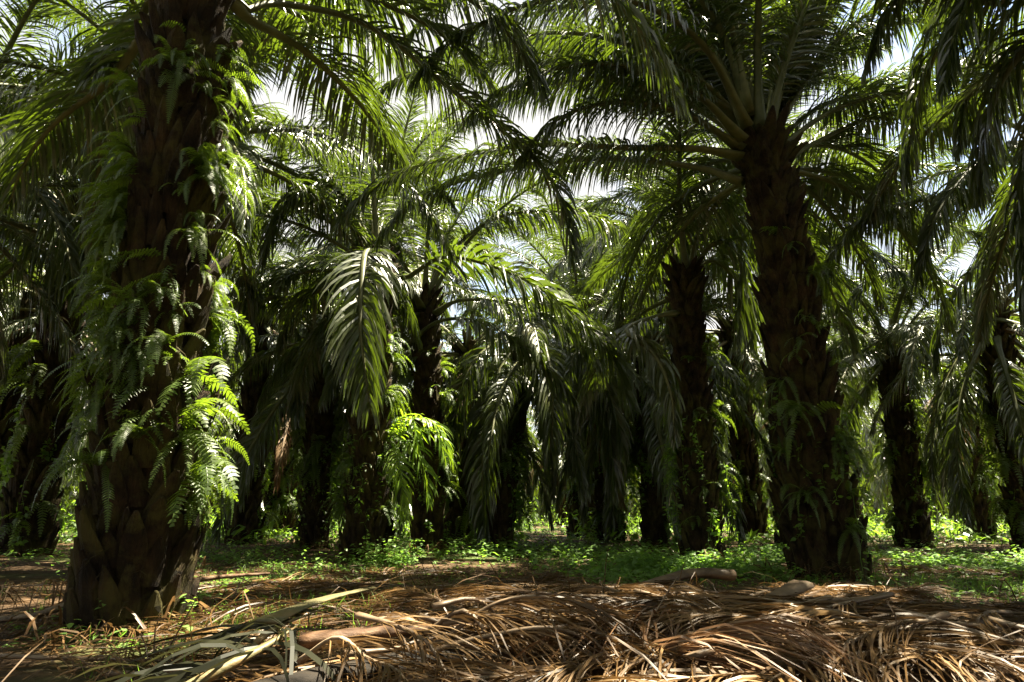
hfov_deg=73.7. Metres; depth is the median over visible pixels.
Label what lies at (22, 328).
oil palm
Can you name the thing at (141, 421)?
fern
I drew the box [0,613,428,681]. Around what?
dry frond
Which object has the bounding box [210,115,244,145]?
fern
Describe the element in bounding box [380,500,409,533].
fern
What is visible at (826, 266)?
fern
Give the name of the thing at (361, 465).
fern
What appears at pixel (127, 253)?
fern
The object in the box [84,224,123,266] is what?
fern
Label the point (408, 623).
dry frond
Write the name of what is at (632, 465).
climbing vine
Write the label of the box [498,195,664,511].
oil palm
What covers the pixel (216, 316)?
fern
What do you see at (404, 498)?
fern
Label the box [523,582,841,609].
dry frond
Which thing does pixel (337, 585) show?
dry frond
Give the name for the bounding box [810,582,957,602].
dry frond
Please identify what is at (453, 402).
fern
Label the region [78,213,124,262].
fern
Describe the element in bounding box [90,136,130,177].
fern
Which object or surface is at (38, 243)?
oil palm
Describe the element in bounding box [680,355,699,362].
fern
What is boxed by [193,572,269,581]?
frond butt
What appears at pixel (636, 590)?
dry frond
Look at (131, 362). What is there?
fern
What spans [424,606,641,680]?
dry frond
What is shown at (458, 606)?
dry frond
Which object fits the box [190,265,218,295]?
fern
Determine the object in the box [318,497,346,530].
fern
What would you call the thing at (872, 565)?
dry frond
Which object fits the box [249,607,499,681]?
dry frond
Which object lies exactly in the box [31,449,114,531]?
fern
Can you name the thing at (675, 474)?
fern
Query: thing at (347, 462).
fern
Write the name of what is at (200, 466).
fern
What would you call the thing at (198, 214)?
fern
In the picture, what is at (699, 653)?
dry frond
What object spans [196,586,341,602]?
dry frond
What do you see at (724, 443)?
oil palm
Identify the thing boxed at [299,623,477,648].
frond butt
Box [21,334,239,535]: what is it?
oil palm
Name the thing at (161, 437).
fern
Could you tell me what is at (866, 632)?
dry frond
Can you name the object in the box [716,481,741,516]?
fern
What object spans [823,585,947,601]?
dry frond
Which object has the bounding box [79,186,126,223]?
fern
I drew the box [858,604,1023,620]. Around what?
dry frond
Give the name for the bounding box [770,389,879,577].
climbing vine
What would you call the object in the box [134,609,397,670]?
dry frond
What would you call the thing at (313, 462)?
climbing vine
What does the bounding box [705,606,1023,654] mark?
dry frond
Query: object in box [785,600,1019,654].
dry frond
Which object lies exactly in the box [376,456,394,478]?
fern
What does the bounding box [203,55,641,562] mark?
oil palm
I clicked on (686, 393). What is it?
oil palm
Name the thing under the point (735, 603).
dry frond
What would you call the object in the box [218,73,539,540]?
oil palm
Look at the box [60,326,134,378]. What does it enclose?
fern
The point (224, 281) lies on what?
fern
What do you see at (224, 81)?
fern
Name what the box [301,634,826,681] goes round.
dry frond
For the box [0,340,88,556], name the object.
climbing vine
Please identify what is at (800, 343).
fern
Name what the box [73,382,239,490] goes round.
oil palm
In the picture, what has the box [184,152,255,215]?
fern
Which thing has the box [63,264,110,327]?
fern
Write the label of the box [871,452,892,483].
fern
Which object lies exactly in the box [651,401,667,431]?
fern
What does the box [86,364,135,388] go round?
fern
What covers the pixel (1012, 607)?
dry frond
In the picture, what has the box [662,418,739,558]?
climbing vine
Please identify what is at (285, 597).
dry frond
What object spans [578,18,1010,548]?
oil palm
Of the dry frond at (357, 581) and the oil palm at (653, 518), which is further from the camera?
the oil palm at (653, 518)
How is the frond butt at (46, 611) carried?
on the leaf litter
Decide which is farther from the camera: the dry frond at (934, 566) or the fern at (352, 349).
the fern at (352, 349)
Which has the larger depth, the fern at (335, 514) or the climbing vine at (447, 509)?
the climbing vine at (447, 509)
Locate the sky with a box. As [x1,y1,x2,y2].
[0,0,1023,448]
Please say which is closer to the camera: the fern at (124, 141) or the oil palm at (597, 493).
the fern at (124, 141)
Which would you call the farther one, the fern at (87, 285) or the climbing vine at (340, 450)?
the climbing vine at (340, 450)
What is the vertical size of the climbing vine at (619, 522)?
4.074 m
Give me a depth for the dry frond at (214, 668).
3.40 m
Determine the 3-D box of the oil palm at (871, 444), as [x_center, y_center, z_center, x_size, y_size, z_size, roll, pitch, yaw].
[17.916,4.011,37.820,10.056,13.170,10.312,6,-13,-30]
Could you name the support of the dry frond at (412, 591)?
on the ground
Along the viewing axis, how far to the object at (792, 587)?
6.05 m
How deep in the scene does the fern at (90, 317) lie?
5.81 m
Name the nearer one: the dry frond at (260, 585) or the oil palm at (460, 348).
the dry frond at (260, 585)
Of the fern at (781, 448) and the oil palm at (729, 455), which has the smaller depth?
the fern at (781, 448)
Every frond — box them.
[0,579,66,615]
[0,610,240,655]
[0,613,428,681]
[72,617,340,681]
[100,643,375,681]
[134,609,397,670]
[139,591,557,633]
[188,597,348,638]
[195,590,345,606]
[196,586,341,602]
[197,576,443,595]
[197,579,394,595]
[198,580,331,593]
[199,569,369,587]
[202,593,295,615]
[206,583,388,606]
[211,651,793,681]
[216,577,450,588]
[219,579,515,601]
[239,598,479,637]
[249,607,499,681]
[252,626,727,680]
[252,647,481,681]
[259,575,340,597]
[276,578,414,605]
[285,565,434,584]
[293,583,538,612]
[296,635,487,681]
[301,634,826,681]
[321,601,483,659]
[325,596,698,654]
[329,648,745,681]
[340,564,475,580]
[344,616,619,668]
[345,588,461,608]
[346,567,427,584]
[349,645,715,681]
[354,594,831,665]
[354,612,554,681]
[360,585,633,622]
[365,589,709,622]
[371,582,567,610]
[373,570,470,581]
[418,602,637,659]
[421,574,603,587]
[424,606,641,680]
[426,621,734,681]
[431,593,634,645]
[433,582,589,599]
[443,578,768,681]
[444,592,721,680]
[479,596,880,627]
[479,602,690,642]
[480,570,571,579]
[481,580,663,594]
[482,582,708,595]
[483,572,595,579]
[484,591,716,625]
[485,576,561,584]
[486,601,702,680]
[487,602,791,650]
[488,581,699,595]
[501,594,878,654]
[506,592,894,681]
[507,575,602,581]
[522,573,589,583]
[522,609,950,680]
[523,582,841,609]
[570,635,961,681]
[605,579,711,589]
[609,607,899,681]
[630,597,980,613]
[633,588,773,596]
[637,602,978,677]
[646,579,813,599]
[649,617,984,676]
[671,598,992,616]
[678,612,994,681]
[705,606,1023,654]
[748,561,919,570]
[749,578,873,595]
[756,583,963,596]
[761,581,852,597]
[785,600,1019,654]
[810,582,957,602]
[817,601,907,646]
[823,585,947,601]
[836,632,1023,681]
[845,607,1015,644]
[849,609,1023,681]
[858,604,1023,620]
[868,600,1023,621]
[872,555,934,562]
[872,559,1023,572]
[872,566,1023,578]
[883,599,1023,622]
[885,604,1013,616]
[899,553,997,559]
[988,616,1023,630]
[992,626,1023,633]
[1014,639,1023,645]
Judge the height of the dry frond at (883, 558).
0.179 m
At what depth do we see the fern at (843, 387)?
10.37 m
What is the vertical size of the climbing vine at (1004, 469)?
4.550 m
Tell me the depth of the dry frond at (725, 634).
3.46 m
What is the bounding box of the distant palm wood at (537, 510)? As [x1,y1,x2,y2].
[58,462,1002,521]
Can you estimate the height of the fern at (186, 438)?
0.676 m
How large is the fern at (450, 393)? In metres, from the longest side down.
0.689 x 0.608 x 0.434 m
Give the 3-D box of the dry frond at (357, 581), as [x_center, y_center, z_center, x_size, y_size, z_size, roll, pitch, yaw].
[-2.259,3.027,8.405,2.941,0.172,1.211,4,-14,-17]
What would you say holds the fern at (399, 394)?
attached to the oil palm at (369, 363)
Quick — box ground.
[0,521,1023,681]
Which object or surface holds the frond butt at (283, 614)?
on the dry frond at (259, 639)
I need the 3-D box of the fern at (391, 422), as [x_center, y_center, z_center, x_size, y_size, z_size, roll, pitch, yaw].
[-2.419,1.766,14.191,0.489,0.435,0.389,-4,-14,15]
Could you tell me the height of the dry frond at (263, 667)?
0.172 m
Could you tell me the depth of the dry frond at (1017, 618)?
4.79 m
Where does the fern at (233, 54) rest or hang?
attached to the oil palm at (138, 556)
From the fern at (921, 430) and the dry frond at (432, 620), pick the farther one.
the fern at (921, 430)
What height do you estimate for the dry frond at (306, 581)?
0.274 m
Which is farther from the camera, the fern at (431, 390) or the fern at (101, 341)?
the fern at (431, 390)
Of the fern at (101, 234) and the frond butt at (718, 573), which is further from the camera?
the frond butt at (718, 573)
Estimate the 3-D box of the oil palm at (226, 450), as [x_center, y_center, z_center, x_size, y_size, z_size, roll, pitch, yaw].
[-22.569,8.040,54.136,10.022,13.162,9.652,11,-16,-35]
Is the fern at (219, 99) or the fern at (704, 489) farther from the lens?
the fern at (704, 489)
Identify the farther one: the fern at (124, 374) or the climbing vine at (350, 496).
the climbing vine at (350, 496)
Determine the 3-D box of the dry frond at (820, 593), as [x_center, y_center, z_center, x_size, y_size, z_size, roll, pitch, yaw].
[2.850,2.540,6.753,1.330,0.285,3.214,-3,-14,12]
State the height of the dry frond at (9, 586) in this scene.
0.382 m
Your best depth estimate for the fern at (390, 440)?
13.66 m
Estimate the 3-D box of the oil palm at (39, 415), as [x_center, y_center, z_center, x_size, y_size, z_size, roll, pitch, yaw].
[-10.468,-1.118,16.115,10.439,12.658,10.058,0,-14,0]
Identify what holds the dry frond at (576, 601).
on the ground
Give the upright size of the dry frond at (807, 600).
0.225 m
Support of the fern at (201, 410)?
attached to the oil palm at (138, 556)
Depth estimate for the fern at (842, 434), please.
9.82 m
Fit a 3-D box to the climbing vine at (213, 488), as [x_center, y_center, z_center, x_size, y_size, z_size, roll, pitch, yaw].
[-5.947,1.764,11.442,1.949,4.302,2.069,-3,-14,11]
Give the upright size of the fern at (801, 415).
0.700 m
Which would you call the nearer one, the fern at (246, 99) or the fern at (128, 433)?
the fern at (128, 433)
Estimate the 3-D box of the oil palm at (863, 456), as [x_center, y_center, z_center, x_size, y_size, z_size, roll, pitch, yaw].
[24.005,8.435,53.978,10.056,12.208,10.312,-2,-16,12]
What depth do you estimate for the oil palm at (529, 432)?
37.67 m
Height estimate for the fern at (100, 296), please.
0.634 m
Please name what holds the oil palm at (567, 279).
on the ground
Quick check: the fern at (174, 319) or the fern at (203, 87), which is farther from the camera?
the fern at (203, 87)
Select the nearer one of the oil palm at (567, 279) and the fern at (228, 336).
the fern at (228, 336)
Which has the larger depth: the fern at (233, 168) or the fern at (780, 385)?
the fern at (780, 385)
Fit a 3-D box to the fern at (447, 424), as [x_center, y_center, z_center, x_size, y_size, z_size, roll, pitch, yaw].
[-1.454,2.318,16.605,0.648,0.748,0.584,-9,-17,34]
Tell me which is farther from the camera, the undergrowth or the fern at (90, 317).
the undergrowth
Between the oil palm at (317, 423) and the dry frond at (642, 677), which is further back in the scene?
the oil palm at (317, 423)
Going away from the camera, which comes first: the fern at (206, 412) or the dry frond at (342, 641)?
the dry frond at (342, 641)
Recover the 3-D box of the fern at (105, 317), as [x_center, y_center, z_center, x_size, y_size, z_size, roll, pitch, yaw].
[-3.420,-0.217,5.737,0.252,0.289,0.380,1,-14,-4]
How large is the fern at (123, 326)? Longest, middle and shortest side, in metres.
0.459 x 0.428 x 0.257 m
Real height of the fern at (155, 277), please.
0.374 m
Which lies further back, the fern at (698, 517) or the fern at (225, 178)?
the fern at (698, 517)
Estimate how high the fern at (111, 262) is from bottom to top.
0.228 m
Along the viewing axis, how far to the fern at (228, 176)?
6.49 m
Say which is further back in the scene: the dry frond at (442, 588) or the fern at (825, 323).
the fern at (825, 323)
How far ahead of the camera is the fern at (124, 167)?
6.15 m
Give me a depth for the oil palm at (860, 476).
68.43 m
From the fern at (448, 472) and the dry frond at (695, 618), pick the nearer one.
the dry frond at (695, 618)
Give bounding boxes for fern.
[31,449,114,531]
[39,359,107,402]
[54,378,104,466]
[55,422,95,471]
[56,367,104,413]
[59,363,105,414]
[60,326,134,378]
[62,274,175,347]
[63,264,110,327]
[65,182,126,240]
[65,341,148,397]
[68,349,115,372]
[69,269,116,331]
[69,363,131,398]
[69,396,104,433]
[71,220,112,263]
[71,329,114,374]
[74,307,115,349]
[74,388,92,417]
[75,152,137,206]
[75,206,127,257]
[75,308,109,364]
[76,275,113,331]
[76,295,138,342]
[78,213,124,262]
[79,181,127,213]
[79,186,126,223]
[79,230,119,277]
[79,245,116,283]
[80,277,111,310]
[81,218,124,271]
[81,315,127,341]
[83,131,132,182]
[83,297,124,328]
[84,190,129,233]
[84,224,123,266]
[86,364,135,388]
[87,67,137,123]
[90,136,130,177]
[91,160,126,197]
[92,422,173,486]
[95,151,138,190]
[95,255,126,282]
[96,341,140,356]
[100,415,163,445]
[101,366,154,417]
[104,409,167,431]
[106,301,135,341]
[110,249,159,267]
[112,97,146,127]
[114,275,179,302]
[119,329,208,399]
[124,408,173,434]
[125,247,175,293]
[137,34,210,79]
[137,54,180,70]
[137,290,193,317]
[141,57,175,78]
[142,272,185,313]
[148,52,229,123]
[148,418,230,499]
[153,350,190,364]
[154,302,200,333]
[155,356,237,414]
[158,175,207,195]
[159,20,198,57]
[163,222,242,298]
[165,456,238,526]
[174,153,246,202]
[177,398,250,483]
[179,142,245,218]
[182,164,254,212]
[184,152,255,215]
[184,209,221,237]
[184,495,212,531]
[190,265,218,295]
[191,398,219,423]
[192,80,226,120]
[192,467,233,553]
[197,143,253,216]
[199,435,249,513]
[202,317,234,362]
[203,309,254,375]
[204,414,226,435]
[205,83,237,122]
[206,151,235,191]
[209,306,244,341]
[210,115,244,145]
[212,293,232,314]
[213,278,238,307]
[214,282,230,310]
[214,313,247,348]
[215,44,256,123]
[217,130,237,174]
[217,151,262,201]
[220,153,242,187]
[222,79,244,127]
[223,71,270,132]
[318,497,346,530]
[335,452,351,482]
[345,342,356,361]
[353,463,371,471]
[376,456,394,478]
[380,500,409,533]
[381,389,398,414]
[383,408,456,527]
[384,429,413,459]
[384,466,398,485]
[386,343,415,378]
[387,416,403,435]
[388,332,410,360]
[388,400,404,417]
[389,385,411,411]
[391,361,412,380]
[391,383,410,421]
[391,401,413,426]
[394,399,412,419]
[397,368,413,399]
[402,433,413,460]
[423,384,439,396]
[434,475,467,508]
[437,456,452,475]
[439,461,458,484]
[440,361,458,382]
[440,390,462,414]
[442,388,455,402]
[443,392,456,415]
[443,421,467,450]
[444,450,460,469]
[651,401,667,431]
[655,444,678,468]
[658,466,678,491]
[662,432,675,462]
[677,516,700,531]
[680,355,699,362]
[686,407,705,426]
[691,482,721,499]
[701,342,730,369]
[706,348,719,371]
[709,400,737,442]
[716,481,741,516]
[717,462,744,495]
[719,483,740,514]
[754,377,800,417]
[755,438,796,470]
[760,226,789,234]
[763,400,854,460]
[771,401,826,443]
[776,484,833,527]
[780,348,810,365]
[782,241,804,254]
[784,332,817,354]
[794,313,818,324]
[795,490,826,507]
[798,309,817,324]
[806,265,830,289]
[812,260,850,316]
[815,321,834,332]
[820,317,861,354]
[821,297,842,325]
[829,359,853,388]
[831,427,872,471]
[836,376,872,410]
[836,452,869,483]
[837,517,890,571]
[838,435,876,485]
[844,480,880,520]
[867,424,883,443]
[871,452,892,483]
[872,443,894,470]
[876,510,894,531]
[878,516,893,532]
[880,438,895,454]
[885,516,906,533]
[910,398,933,417]
[913,418,933,448]
[914,406,928,427]
[915,509,931,518]
[917,434,930,444]
[921,471,938,485]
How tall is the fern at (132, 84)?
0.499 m
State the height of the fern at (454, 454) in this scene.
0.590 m
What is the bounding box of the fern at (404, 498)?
[383,408,456,527]
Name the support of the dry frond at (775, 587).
on the ground
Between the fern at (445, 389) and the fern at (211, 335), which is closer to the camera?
the fern at (211, 335)
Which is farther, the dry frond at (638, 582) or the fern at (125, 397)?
the dry frond at (638, 582)
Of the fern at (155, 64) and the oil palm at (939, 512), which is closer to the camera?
the fern at (155, 64)
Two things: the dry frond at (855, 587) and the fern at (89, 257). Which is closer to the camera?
the fern at (89, 257)
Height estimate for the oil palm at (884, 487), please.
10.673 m
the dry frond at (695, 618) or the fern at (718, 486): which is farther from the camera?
the fern at (718, 486)
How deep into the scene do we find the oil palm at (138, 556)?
6.57 m
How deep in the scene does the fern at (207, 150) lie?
6.20 m
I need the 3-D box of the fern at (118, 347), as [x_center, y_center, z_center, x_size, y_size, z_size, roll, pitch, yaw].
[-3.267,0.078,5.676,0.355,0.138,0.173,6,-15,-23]
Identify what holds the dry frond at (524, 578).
on the ground
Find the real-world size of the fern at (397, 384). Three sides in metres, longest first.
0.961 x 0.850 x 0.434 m
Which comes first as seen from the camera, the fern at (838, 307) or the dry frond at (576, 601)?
the dry frond at (576, 601)
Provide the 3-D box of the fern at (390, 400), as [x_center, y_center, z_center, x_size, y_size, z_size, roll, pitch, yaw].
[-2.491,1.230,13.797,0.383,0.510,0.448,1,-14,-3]
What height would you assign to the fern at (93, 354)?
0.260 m
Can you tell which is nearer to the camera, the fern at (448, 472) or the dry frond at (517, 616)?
the dry frond at (517, 616)
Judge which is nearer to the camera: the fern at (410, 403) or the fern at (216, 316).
the fern at (216, 316)
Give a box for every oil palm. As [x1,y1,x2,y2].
[0,0,257,477]
[0,0,460,355]
[0,0,692,641]
[0,23,302,556]
[0,126,116,521]
[1,247,112,521]
[19,334,79,481]
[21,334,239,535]
[21,393,85,496]
[59,467,83,510]
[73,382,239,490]
[103,247,398,544]
[196,399,238,520]
[199,378,242,520]
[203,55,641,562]
[208,260,480,548]
[210,211,346,532]
[212,340,348,535]
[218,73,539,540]
[225,129,661,553]
[330,0,1001,582]
[333,289,598,545]
[346,315,667,551]
[404,312,542,480]
[452,178,663,537]
[469,285,733,542]
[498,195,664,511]
[503,288,772,549]
[521,412,568,524]
[521,416,542,504]
[524,108,857,541]
[525,409,538,494]
[574,101,765,559]
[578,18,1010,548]
[608,291,879,540]
[627,326,746,524]
[721,348,767,506]
[728,383,879,514]
[734,204,1023,547]
[757,296,930,516]
[766,395,878,472]
[772,0,1023,352]
[816,1,1023,380]
[828,319,1023,540]
[838,260,1023,551]
[855,415,881,504]
[856,398,948,522]
[857,411,882,480]
[868,426,946,521]
[919,294,1023,436]
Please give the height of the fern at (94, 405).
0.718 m
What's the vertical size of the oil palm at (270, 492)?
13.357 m
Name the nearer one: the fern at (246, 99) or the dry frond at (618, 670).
the dry frond at (618, 670)
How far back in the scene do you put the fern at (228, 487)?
5.88 m
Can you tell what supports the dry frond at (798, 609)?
on the ground
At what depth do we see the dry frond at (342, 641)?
3.23 m
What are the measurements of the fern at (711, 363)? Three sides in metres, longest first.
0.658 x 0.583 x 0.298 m
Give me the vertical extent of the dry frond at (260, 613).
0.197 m
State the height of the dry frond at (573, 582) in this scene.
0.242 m
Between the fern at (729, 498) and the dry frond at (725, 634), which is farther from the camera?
the fern at (729, 498)
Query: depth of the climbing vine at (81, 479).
25.08 m
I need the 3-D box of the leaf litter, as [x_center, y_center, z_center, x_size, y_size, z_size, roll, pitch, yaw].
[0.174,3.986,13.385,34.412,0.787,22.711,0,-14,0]
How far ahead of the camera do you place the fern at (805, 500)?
9.71 m
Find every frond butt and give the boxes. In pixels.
[0,602,63,622]
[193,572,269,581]
[254,586,377,624]
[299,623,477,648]
[639,568,736,586]
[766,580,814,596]
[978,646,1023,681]
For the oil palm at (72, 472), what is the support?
on the ground
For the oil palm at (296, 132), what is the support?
on the ground
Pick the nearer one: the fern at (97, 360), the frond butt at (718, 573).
the fern at (97, 360)
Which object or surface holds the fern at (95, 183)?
attached to the oil palm at (138, 556)
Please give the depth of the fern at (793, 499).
9.69 m
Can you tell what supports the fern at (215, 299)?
attached to the oil palm at (138, 556)
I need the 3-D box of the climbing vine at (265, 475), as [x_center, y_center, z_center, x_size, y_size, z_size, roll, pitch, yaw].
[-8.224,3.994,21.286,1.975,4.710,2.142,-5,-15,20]
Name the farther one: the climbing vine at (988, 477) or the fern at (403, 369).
the climbing vine at (988, 477)
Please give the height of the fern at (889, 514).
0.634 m
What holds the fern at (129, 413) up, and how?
attached to the oil palm at (138, 556)
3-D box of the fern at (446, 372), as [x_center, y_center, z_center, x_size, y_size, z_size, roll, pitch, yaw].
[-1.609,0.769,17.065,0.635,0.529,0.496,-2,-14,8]
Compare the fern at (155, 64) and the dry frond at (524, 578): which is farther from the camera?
the dry frond at (524, 578)
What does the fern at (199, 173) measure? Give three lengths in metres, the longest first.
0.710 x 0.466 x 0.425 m
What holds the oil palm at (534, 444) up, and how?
on the ground
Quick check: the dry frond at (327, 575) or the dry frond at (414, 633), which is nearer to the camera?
the dry frond at (414, 633)
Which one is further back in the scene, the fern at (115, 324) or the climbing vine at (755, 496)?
the climbing vine at (755, 496)
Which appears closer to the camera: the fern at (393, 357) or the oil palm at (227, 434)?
the fern at (393, 357)
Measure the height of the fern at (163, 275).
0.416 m
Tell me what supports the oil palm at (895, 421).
on the ground
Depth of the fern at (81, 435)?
5.74 m
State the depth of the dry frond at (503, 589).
5.93 m
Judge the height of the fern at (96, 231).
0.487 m
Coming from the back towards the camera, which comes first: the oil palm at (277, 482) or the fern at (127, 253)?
the oil palm at (277, 482)
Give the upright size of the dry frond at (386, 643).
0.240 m
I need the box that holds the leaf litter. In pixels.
[0,529,1023,681]
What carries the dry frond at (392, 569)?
on the ground
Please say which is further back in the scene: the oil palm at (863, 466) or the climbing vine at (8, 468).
the oil palm at (863, 466)
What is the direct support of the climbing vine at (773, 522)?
attached to the oil palm at (775, 484)
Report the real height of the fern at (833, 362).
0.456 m
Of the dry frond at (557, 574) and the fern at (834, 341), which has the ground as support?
the dry frond at (557, 574)
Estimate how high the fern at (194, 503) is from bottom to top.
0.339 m
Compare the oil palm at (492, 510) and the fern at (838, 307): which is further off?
the oil palm at (492, 510)
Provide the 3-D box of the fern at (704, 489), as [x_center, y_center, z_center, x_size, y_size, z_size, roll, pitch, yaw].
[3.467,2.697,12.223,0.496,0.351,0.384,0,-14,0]
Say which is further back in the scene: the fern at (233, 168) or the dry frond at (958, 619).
the fern at (233, 168)
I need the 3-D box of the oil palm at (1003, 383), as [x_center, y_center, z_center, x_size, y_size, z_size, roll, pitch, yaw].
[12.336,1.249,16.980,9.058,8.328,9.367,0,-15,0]
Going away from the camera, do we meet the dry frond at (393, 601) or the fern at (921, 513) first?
the dry frond at (393, 601)
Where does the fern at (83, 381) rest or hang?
attached to the oil palm at (138, 556)
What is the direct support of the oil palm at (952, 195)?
on the ground
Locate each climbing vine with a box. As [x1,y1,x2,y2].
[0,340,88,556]
[0,409,73,524]
[0,452,10,493]
[67,455,87,536]
[77,369,223,541]
[209,415,286,536]
[262,443,302,536]
[266,448,301,528]
[281,402,350,547]
[329,431,400,560]
[334,419,400,526]
[403,439,462,551]
[443,411,480,537]
[460,364,537,549]
[559,447,590,523]
[578,435,637,541]
[614,382,678,546]
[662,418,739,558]
[671,406,728,532]
[724,432,770,525]
[759,392,783,540]
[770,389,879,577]
[886,447,939,545]
[944,422,1008,539]
[958,374,1023,539]
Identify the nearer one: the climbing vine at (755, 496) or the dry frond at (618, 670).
the dry frond at (618, 670)
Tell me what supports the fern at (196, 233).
attached to the oil palm at (138, 556)
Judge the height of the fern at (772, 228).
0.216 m
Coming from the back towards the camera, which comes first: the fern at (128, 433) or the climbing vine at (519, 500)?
the climbing vine at (519, 500)
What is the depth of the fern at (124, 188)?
6.43 m
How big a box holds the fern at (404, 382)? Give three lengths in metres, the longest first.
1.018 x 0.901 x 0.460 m
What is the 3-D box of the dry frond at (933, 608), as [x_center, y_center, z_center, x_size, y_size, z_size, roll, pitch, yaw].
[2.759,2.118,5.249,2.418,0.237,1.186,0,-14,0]
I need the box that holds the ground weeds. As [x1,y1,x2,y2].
[0,521,1023,681]
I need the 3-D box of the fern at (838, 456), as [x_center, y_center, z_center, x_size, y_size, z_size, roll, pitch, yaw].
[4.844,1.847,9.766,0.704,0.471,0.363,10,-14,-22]
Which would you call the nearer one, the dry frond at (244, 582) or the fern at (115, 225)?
the fern at (115, 225)
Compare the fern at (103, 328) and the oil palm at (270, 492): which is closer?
the fern at (103, 328)
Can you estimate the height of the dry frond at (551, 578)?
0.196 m
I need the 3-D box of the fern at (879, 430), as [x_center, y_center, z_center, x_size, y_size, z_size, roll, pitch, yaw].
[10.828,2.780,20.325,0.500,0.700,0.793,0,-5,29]
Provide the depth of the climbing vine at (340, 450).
19.24 m
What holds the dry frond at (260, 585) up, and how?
on the ground
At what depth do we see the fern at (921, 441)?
19.62 m
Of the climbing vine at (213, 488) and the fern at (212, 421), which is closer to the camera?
the fern at (212, 421)
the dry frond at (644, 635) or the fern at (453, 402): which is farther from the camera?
the fern at (453, 402)
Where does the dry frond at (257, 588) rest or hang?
on the ground
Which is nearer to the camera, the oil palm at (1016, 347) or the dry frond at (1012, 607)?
the dry frond at (1012, 607)
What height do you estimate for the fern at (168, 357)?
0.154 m
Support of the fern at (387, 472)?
attached to the oil palm at (369, 363)
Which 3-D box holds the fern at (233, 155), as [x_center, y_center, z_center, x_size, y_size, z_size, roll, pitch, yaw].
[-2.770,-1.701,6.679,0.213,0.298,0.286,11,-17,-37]
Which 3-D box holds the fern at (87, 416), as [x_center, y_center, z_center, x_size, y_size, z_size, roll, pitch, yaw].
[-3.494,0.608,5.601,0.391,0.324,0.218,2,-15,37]
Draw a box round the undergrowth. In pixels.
[57,496,1010,545]
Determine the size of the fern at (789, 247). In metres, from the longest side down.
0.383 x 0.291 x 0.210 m
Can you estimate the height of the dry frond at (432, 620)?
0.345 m
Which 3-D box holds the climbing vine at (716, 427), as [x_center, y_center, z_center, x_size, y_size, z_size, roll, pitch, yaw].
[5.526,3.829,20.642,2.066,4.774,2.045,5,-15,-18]
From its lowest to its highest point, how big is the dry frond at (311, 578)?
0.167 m
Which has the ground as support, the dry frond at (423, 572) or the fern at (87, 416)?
the dry frond at (423, 572)
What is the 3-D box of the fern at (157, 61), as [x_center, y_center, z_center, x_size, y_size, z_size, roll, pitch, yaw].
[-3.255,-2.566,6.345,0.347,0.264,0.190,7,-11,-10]
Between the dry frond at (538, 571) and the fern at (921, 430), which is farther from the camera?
the fern at (921, 430)
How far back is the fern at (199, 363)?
5.69 m
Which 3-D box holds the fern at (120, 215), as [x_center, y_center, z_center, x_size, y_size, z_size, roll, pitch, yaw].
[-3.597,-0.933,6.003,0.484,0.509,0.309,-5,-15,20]
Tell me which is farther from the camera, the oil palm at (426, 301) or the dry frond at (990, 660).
the oil palm at (426, 301)
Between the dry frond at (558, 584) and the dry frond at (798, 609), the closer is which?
the dry frond at (798, 609)
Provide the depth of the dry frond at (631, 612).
4.14 m
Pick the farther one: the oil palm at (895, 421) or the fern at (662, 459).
the oil palm at (895, 421)
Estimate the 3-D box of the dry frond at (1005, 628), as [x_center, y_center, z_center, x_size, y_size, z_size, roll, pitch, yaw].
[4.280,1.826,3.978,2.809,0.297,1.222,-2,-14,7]
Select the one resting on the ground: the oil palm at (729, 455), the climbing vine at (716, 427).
the oil palm at (729, 455)
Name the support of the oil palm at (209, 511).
on the ground
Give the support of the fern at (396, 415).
attached to the oil palm at (369, 363)
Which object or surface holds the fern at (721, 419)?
attached to the oil palm at (686, 393)
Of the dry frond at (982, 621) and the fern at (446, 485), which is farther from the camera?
the fern at (446, 485)
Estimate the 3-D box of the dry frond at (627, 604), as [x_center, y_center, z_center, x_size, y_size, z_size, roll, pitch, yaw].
[0.115,2.019,4.913,3.166,0.307,1.176,4,-14,-14]
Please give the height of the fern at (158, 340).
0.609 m
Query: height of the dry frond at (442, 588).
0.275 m
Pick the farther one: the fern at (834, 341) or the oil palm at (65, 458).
the oil palm at (65, 458)
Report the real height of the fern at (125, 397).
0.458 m
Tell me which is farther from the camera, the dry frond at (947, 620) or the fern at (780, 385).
the fern at (780, 385)
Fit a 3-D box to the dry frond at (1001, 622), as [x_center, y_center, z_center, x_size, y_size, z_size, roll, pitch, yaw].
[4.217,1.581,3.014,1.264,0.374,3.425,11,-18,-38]
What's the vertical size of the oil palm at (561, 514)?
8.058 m
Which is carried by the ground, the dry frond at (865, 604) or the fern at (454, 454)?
the dry frond at (865, 604)
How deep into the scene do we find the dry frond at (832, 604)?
3.46 m
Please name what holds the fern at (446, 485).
attached to the oil palm at (426, 301)
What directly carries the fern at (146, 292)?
attached to the oil palm at (138, 556)
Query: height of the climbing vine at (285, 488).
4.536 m
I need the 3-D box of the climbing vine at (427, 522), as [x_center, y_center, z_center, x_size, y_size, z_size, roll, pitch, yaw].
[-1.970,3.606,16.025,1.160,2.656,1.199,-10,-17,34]
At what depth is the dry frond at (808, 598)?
5.23 m
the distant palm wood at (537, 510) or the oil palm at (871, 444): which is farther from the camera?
the distant palm wood at (537, 510)
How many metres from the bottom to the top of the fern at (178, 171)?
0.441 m
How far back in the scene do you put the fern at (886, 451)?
19.61 m
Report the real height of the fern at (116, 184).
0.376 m
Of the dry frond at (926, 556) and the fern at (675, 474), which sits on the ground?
the dry frond at (926, 556)
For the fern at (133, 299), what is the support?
attached to the oil palm at (138, 556)
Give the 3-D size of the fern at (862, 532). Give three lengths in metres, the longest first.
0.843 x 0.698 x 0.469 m

